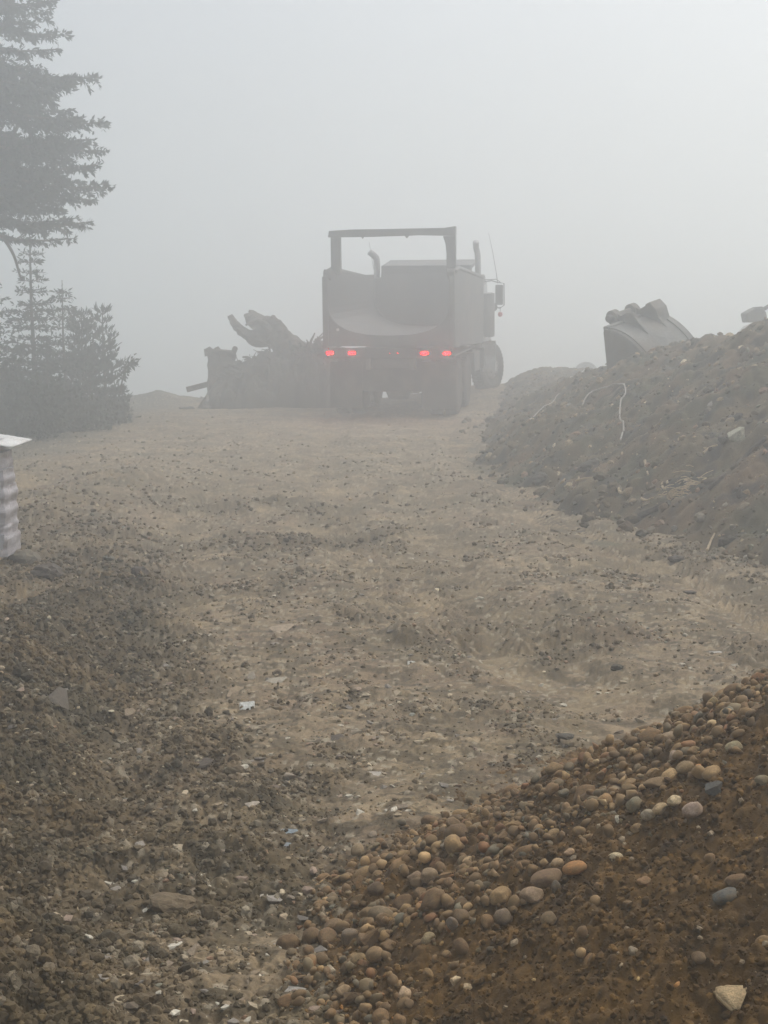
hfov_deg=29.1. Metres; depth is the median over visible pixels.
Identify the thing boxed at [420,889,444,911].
cobble
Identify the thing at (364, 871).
cobble
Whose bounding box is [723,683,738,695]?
cobble
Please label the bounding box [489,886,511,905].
cobble
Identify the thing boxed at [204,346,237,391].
tree stump
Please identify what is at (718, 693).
cobble
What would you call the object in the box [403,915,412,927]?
cobble
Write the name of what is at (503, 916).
cobble
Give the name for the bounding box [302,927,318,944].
cobble
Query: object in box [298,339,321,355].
leafy branch
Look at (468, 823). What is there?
cobble
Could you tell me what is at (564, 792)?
cobble
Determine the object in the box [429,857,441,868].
cobble
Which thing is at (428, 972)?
cobble
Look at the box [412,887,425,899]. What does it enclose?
cobble
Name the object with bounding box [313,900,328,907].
cobble
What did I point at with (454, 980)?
rock
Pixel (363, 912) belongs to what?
cobble
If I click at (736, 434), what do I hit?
boulder
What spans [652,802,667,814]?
cobble
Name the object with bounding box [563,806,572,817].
cobble
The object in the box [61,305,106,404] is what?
pine tree
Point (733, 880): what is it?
cobble
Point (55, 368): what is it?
fir tree
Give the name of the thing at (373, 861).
pebbles
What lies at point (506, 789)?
cobble
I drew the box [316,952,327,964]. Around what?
cobble
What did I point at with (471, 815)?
cobble
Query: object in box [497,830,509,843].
cobble
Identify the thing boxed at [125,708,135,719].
rock
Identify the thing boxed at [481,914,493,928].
cobble
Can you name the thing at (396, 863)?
cobble
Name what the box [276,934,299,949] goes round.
cobble
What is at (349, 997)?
cobble
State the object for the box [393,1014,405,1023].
cobble
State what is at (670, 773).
cobble
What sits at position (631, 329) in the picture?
excavator bucket
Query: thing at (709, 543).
stick
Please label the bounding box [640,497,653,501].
stick
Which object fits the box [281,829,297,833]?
slate shard
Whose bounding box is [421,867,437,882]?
cobble
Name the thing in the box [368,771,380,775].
stone
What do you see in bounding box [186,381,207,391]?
beam
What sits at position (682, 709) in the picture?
cobble
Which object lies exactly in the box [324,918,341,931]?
cobble
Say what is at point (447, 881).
cobble
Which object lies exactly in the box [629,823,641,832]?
cobble
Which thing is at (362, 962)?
cobble
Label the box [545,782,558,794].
cobble
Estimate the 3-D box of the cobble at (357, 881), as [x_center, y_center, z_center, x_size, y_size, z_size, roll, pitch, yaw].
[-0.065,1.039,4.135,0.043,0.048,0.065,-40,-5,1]
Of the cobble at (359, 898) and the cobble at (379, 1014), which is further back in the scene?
the cobble at (359, 898)
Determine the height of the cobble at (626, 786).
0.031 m
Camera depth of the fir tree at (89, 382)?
25.89 m
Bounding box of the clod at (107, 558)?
[103,556,114,560]
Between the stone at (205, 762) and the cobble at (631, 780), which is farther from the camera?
the stone at (205, 762)
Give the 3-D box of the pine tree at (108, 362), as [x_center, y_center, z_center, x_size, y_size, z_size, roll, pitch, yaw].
[-5.150,-2.769,27.528,1.016,2.307,1.082,0,7,0]
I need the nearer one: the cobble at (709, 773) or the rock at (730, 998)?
the rock at (730, 998)
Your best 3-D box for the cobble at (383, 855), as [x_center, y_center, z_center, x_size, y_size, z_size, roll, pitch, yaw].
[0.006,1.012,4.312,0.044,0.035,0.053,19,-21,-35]
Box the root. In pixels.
[708,476,723,490]
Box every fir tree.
[0,220,94,403]
[0,283,43,390]
[0,349,48,407]
[26,356,71,396]
[31,285,106,399]
[68,371,114,408]
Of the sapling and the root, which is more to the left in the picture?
the sapling
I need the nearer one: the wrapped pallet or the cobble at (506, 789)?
the cobble at (506, 789)
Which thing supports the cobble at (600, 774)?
on the gravel pile
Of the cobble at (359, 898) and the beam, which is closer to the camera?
the cobble at (359, 898)
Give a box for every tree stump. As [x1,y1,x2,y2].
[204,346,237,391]
[227,310,304,356]
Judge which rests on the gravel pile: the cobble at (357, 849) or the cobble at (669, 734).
the cobble at (669, 734)
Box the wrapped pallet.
[0,434,31,560]
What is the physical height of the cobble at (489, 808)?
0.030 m
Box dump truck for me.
[322,226,504,413]
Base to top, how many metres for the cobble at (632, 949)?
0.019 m
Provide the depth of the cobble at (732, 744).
3.56 m
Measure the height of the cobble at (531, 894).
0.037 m
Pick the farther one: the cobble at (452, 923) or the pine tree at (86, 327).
the pine tree at (86, 327)
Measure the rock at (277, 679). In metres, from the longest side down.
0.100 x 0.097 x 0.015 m
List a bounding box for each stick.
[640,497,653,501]
[702,444,717,453]
[706,533,714,550]
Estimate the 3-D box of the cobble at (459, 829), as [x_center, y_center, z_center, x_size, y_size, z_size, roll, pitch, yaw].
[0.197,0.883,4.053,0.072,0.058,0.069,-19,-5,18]
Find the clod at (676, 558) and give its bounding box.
[668,555,684,561]
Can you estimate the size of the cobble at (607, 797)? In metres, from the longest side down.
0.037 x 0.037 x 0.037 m
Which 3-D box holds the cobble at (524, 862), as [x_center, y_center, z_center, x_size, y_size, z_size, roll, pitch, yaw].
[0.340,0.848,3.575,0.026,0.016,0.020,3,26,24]
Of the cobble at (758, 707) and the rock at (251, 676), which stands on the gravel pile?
the cobble at (758, 707)
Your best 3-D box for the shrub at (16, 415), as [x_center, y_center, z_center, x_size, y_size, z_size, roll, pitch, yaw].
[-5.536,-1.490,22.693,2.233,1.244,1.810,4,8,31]
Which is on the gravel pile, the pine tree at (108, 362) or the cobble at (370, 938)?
the cobble at (370, 938)
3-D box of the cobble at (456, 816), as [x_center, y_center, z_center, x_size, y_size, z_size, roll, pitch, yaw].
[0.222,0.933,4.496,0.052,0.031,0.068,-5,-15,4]
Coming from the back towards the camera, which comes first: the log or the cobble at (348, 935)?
the log
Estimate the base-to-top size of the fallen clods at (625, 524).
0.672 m
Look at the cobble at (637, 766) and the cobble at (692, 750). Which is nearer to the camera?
the cobble at (692, 750)
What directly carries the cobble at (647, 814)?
on the gravel pile
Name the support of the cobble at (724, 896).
on the gravel pile
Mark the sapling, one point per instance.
(133, 363)
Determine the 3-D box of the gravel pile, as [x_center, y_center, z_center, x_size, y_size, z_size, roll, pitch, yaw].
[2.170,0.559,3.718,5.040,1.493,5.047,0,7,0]
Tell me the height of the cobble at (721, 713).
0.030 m
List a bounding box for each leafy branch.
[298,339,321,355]
[312,344,326,358]
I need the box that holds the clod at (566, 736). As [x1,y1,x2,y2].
[555,733,573,739]
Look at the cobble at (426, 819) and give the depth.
4.71 m
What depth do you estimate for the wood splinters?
12.30 m
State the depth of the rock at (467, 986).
3.25 m
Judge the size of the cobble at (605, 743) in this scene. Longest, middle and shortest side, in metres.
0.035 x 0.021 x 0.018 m
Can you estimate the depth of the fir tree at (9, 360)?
23.88 m
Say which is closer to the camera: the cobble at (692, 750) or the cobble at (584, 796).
the cobble at (692, 750)
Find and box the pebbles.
[282,668,767,1023]
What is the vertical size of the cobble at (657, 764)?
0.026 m
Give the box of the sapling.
[118,353,140,393]
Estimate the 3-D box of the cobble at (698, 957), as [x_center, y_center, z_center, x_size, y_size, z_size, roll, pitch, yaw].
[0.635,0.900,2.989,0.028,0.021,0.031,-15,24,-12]
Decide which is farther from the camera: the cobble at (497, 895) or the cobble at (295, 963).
the cobble at (295, 963)
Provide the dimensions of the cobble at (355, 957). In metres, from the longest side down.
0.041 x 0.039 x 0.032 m
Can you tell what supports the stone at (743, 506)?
on the dirt bank
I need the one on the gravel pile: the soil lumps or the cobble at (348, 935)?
the cobble at (348, 935)
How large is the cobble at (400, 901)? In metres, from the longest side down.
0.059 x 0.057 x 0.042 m
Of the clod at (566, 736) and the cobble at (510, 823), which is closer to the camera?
the cobble at (510, 823)
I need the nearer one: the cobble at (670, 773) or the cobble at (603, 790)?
the cobble at (670, 773)
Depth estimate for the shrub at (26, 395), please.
23.41 m
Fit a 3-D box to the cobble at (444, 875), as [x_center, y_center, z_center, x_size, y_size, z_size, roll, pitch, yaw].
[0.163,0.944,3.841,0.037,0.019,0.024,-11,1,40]
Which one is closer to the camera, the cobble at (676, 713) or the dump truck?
the cobble at (676, 713)
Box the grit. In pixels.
[287,681,767,1023]
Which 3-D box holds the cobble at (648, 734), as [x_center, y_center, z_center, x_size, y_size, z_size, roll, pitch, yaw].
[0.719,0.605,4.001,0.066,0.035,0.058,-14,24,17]
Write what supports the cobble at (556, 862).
on the gravel pile
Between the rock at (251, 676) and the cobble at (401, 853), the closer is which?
the cobble at (401, 853)
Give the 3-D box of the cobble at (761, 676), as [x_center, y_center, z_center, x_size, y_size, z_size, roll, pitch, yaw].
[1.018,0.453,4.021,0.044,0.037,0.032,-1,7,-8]
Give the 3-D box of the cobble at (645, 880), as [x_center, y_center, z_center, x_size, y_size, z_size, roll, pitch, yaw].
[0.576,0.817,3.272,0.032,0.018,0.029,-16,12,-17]
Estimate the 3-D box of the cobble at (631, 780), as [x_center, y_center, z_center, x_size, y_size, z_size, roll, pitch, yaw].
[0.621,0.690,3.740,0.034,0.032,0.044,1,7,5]
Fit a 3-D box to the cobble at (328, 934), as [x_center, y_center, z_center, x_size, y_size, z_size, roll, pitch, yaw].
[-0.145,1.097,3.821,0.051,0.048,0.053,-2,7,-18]
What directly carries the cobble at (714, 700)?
on the gravel pile
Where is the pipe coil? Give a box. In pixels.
[576,362,595,368]
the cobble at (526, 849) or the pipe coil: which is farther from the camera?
the pipe coil
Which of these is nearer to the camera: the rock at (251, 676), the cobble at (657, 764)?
the cobble at (657, 764)
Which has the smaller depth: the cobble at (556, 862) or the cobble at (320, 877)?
the cobble at (556, 862)
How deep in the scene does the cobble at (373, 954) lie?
3.52 m
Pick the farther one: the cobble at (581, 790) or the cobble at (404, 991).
the cobble at (581, 790)
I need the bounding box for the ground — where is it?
[0,377,767,1023]
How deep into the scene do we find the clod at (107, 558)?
9.96 m
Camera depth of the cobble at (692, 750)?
3.69 m
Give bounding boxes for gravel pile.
[298,679,767,1023]
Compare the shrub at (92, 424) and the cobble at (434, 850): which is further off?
the shrub at (92, 424)
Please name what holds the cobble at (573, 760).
on the gravel pile
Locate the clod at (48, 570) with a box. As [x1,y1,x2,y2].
[29,563,63,578]
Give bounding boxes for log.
[637,500,670,517]
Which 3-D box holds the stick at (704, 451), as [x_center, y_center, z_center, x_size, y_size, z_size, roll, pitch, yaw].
[2.790,-0.539,12.672,0.130,0.083,0.050,0,7,0]
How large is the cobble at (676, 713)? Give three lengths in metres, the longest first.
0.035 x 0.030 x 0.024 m
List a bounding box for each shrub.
[0,342,47,431]
[0,374,101,439]
[20,381,124,432]
[88,394,141,425]
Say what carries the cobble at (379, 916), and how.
on the gravel pile
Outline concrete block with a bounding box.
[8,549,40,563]
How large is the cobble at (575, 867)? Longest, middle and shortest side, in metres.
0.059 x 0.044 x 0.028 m
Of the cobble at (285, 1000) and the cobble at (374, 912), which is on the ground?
the cobble at (285, 1000)
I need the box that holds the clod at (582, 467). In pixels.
[577,457,598,472]
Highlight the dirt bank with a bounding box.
[444,319,767,565]
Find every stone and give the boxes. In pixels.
[195,758,212,767]
[244,801,259,808]
[283,772,296,779]
[284,986,306,991]
[331,734,343,739]
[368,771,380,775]
[737,502,749,510]
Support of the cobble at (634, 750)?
on the gravel pile
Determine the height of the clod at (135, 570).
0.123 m
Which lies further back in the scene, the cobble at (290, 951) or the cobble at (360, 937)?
the cobble at (290, 951)
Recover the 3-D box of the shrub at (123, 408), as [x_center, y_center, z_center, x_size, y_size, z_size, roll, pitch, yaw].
[-4.919,-1.643,25.831,1.125,0.829,1.215,6,9,40]
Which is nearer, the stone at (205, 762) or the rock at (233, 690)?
the stone at (205, 762)
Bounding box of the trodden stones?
[0,523,767,1023]
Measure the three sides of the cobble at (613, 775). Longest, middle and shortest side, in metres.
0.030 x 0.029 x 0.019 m
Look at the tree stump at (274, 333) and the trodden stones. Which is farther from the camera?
the tree stump at (274, 333)
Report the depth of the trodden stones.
4.97 m
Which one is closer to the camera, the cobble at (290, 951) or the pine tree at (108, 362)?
the cobble at (290, 951)
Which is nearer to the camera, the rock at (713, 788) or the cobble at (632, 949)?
the cobble at (632, 949)
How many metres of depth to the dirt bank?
14.23 m
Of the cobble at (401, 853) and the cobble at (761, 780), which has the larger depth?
the cobble at (401, 853)
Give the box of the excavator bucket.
[603,299,692,368]
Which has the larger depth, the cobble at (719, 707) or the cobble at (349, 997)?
the cobble at (719, 707)
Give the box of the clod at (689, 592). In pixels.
[683,590,696,593]
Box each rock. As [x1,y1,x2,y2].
[49,687,68,709]
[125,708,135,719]
[146,892,195,914]
[162,820,182,829]
[227,687,253,696]
[247,672,255,679]
[265,677,286,682]
[268,623,293,632]
[450,976,460,985]
[463,983,471,989]
[705,780,722,795]
[713,985,746,1012]
[718,437,725,443]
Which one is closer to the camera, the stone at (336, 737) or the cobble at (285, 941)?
the cobble at (285, 941)
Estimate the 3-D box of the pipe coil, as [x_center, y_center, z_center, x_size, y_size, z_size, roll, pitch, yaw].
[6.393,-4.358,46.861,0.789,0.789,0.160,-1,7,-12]
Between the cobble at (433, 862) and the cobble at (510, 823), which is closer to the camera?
the cobble at (510, 823)
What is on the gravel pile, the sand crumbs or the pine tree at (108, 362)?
the sand crumbs
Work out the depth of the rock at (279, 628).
7.87 m
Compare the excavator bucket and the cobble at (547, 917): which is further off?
the excavator bucket
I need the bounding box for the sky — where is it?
[0,0,767,393]
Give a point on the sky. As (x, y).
(609, 155)
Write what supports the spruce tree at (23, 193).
on the ground
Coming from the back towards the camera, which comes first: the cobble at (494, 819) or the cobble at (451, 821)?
the cobble at (451, 821)
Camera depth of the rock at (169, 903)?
4.07 m
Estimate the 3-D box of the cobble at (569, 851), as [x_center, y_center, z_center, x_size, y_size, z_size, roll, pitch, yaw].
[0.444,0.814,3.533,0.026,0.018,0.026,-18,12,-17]
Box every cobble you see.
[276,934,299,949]
[277,994,291,1007]
[286,948,296,955]
[292,960,299,968]
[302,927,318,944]
[303,975,311,984]
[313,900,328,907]
[316,873,328,881]
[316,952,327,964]
[318,927,336,944]
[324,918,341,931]
[326,892,337,898]
[336,984,350,997]
[341,928,357,945]
[344,912,352,921]
[344,992,360,1003]
[349,894,364,907]
[351,843,363,855]
[351,953,365,963]
[352,875,363,887]
[355,866,371,878]
[357,933,364,945]
[357,959,366,965]
[359,907,371,917]
[361,928,379,948]
[366,946,381,962]
[367,881,383,895]
[368,905,392,921]
[372,1008,388,1023]
[375,838,385,845]
[376,913,390,924]
[379,940,395,952]
[380,853,388,859]
[390,857,405,871]
[393,894,413,909]
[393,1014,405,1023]
[397,850,409,857]
[398,986,410,998]
[400,904,410,911]
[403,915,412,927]
[407,871,420,881]
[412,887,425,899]
[413,992,424,998]
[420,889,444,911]
[421,814,438,824]
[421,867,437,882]
[421,932,435,944]
[424,847,431,852]
[424,968,433,977]
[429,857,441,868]
[431,847,441,854]
[439,872,451,877]
[443,877,453,886]
[444,823,467,838]
[444,834,464,853]
[446,817,459,826]
[446,917,457,930]
[449,814,461,818]
[452,809,467,814]
[453,909,469,923]
[453,938,468,954]
[464,821,471,826]
[465,813,475,818]
[476,833,483,840]
[481,806,492,813]
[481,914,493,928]
[483,881,490,887]
[488,827,496,836]
[489,817,498,823]
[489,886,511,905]
[493,908,512,924]
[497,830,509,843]
[499,783,518,796]
[505,820,520,827]
[514,845,531,859]
[519,886,543,902]
[520,859,528,865]
[530,868,561,888]
[540,911,556,924]
[544,762,563,775]
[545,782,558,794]
[547,828,558,838]
[551,858,563,867]
[551,880,560,892]
[554,770,562,776]
[558,788,568,797]
[562,860,586,874]
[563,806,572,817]
[564,848,574,855]
[565,758,576,763]
[571,826,585,835]
[573,784,595,804]
[580,792,590,801]
[584,953,591,964]
[595,770,604,779]
[598,793,612,806]
[600,788,606,794]
[602,740,609,746]
[607,773,615,781]
[608,852,622,860]
[621,783,636,793]
[623,778,635,783]
[626,796,641,812]
[628,946,637,955]
[629,748,637,754]
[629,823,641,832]
[633,763,640,772]
[636,876,650,885]
[638,727,660,742]
[640,809,655,820]
[643,748,650,754]
[643,777,666,787]
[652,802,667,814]
[654,762,661,767]
[661,768,677,778]
[663,731,674,739]
[667,795,681,806]
[669,743,682,751]
[669,750,675,759]
[670,711,679,718]
[676,706,692,713]
[676,761,694,773]
[681,713,692,721]
[682,802,702,817]
[687,746,697,754]
[691,951,705,963]
[701,765,720,781]
[704,736,712,744]
[707,697,717,704]
[712,887,736,904]
[713,702,725,713]
[714,688,723,697]
[720,708,731,717]
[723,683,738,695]
[725,741,742,750]
[725,874,746,886]
[741,689,753,699]
[741,702,747,707]
[751,672,765,682]
[751,704,761,709]
[754,775,767,785]
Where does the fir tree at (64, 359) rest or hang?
on the ground
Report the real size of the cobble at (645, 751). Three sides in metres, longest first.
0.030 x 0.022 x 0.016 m
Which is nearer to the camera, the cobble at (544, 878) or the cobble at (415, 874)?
the cobble at (544, 878)
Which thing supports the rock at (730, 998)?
on the gravel pile
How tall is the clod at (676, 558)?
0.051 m
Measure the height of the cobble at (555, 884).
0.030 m
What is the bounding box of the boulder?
[727,427,744,441]
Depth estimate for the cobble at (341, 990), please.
3.46 m
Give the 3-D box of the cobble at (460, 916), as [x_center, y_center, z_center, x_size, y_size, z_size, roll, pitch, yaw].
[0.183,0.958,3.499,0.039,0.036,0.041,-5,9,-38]
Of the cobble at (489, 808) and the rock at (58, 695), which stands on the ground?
the rock at (58, 695)
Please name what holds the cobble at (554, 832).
on the gravel pile
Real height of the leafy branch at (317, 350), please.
0.588 m
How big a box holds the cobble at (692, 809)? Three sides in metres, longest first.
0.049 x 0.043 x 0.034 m
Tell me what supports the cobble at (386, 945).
on the gravel pile
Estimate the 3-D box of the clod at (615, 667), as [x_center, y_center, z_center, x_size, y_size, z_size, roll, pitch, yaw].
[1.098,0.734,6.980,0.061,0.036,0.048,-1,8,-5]
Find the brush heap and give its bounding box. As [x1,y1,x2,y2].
[179,333,344,408]
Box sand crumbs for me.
[341,682,767,1023]
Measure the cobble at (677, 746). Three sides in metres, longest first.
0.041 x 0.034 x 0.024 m
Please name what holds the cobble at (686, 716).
on the gravel pile
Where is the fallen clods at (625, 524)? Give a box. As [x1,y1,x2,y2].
[457,396,767,576]
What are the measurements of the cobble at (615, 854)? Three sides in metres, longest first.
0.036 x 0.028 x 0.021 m
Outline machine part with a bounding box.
[741,305,767,322]
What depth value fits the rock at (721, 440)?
12.62 m
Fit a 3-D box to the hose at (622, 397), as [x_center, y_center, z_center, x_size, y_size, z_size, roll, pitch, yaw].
[2.632,-1.176,16.703,0.467,0.494,3.764,0,7,1]
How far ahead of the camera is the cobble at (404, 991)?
3.33 m
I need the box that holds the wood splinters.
[658,465,712,497]
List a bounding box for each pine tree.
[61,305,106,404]
[81,303,132,405]
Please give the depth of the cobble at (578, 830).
3.60 m
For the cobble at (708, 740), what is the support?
on the gravel pile
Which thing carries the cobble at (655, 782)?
on the gravel pile
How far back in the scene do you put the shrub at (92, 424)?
24.05 m
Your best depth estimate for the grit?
3.63 m
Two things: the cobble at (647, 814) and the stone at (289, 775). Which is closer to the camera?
the cobble at (647, 814)
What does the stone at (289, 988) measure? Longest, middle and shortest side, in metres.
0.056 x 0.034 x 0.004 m
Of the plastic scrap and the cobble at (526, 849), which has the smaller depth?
the cobble at (526, 849)
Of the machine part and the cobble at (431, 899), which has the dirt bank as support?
the machine part
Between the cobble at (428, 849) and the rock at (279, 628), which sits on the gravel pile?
the cobble at (428, 849)
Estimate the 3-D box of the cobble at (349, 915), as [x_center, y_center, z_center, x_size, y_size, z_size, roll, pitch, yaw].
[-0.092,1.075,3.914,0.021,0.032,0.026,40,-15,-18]
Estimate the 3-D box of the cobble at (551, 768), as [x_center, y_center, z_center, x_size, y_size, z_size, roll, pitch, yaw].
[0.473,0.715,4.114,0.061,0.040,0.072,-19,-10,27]
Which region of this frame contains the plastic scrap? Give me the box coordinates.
[239,701,254,709]
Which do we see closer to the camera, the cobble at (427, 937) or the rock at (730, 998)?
the rock at (730, 998)
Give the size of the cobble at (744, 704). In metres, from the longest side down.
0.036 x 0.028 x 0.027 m
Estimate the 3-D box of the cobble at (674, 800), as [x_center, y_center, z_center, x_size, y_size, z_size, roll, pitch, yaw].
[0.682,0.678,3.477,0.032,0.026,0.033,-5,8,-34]
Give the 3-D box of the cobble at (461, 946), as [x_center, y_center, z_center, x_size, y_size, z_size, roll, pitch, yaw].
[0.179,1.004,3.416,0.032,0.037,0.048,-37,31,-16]
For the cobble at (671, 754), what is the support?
on the gravel pile
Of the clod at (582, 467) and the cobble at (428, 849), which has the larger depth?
the clod at (582, 467)
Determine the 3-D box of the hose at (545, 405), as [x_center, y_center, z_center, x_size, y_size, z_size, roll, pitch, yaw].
[2.127,-1.397,20.322,0.115,0.309,3.937,2,7,14]
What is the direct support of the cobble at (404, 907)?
on the gravel pile
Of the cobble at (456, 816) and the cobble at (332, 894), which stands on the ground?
the cobble at (332, 894)
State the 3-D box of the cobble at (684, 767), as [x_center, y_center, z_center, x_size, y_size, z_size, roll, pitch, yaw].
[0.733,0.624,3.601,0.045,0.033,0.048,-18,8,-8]
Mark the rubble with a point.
(700, 516)
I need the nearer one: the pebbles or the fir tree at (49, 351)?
the pebbles
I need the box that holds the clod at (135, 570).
[131,566,148,576]
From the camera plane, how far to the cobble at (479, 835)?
3.98 m
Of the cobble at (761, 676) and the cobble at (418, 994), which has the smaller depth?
the cobble at (418, 994)
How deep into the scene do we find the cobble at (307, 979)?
3.53 m
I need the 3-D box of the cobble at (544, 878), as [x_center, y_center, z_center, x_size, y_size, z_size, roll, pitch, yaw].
[0.381,0.863,3.489,0.084,0.036,0.066,-18,13,-16]
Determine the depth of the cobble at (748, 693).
3.87 m
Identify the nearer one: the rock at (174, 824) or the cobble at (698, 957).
the cobble at (698, 957)
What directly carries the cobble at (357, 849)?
on the ground
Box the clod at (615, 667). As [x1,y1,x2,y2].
[610,664,622,670]
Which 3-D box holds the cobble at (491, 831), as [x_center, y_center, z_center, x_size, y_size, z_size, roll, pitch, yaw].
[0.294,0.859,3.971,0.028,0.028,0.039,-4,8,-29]
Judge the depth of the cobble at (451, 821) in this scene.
4.13 m
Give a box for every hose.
[520,393,560,427]
[581,383,625,441]
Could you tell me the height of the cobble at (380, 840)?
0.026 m
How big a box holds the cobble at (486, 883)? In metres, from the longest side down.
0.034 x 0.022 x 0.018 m
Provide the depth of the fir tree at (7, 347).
24.91 m
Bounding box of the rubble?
[475,317,767,559]
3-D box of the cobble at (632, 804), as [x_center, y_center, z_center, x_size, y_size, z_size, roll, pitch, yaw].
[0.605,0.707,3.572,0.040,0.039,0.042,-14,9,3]
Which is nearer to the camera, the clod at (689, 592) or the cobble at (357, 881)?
the cobble at (357, 881)
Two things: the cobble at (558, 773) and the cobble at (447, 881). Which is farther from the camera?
the cobble at (558, 773)
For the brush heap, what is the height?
1.801 m
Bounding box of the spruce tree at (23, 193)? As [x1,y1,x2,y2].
[0,0,115,279]
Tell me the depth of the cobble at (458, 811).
4.60 m
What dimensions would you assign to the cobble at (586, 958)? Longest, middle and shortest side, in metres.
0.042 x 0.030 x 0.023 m
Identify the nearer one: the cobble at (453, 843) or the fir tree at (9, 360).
the cobble at (453, 843)
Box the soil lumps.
[0,568,307,1023]
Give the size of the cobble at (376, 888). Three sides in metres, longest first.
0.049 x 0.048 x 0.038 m
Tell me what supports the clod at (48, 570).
on the ground
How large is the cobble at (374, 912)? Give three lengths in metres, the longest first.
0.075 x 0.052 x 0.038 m
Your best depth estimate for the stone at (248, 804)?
4.94 m

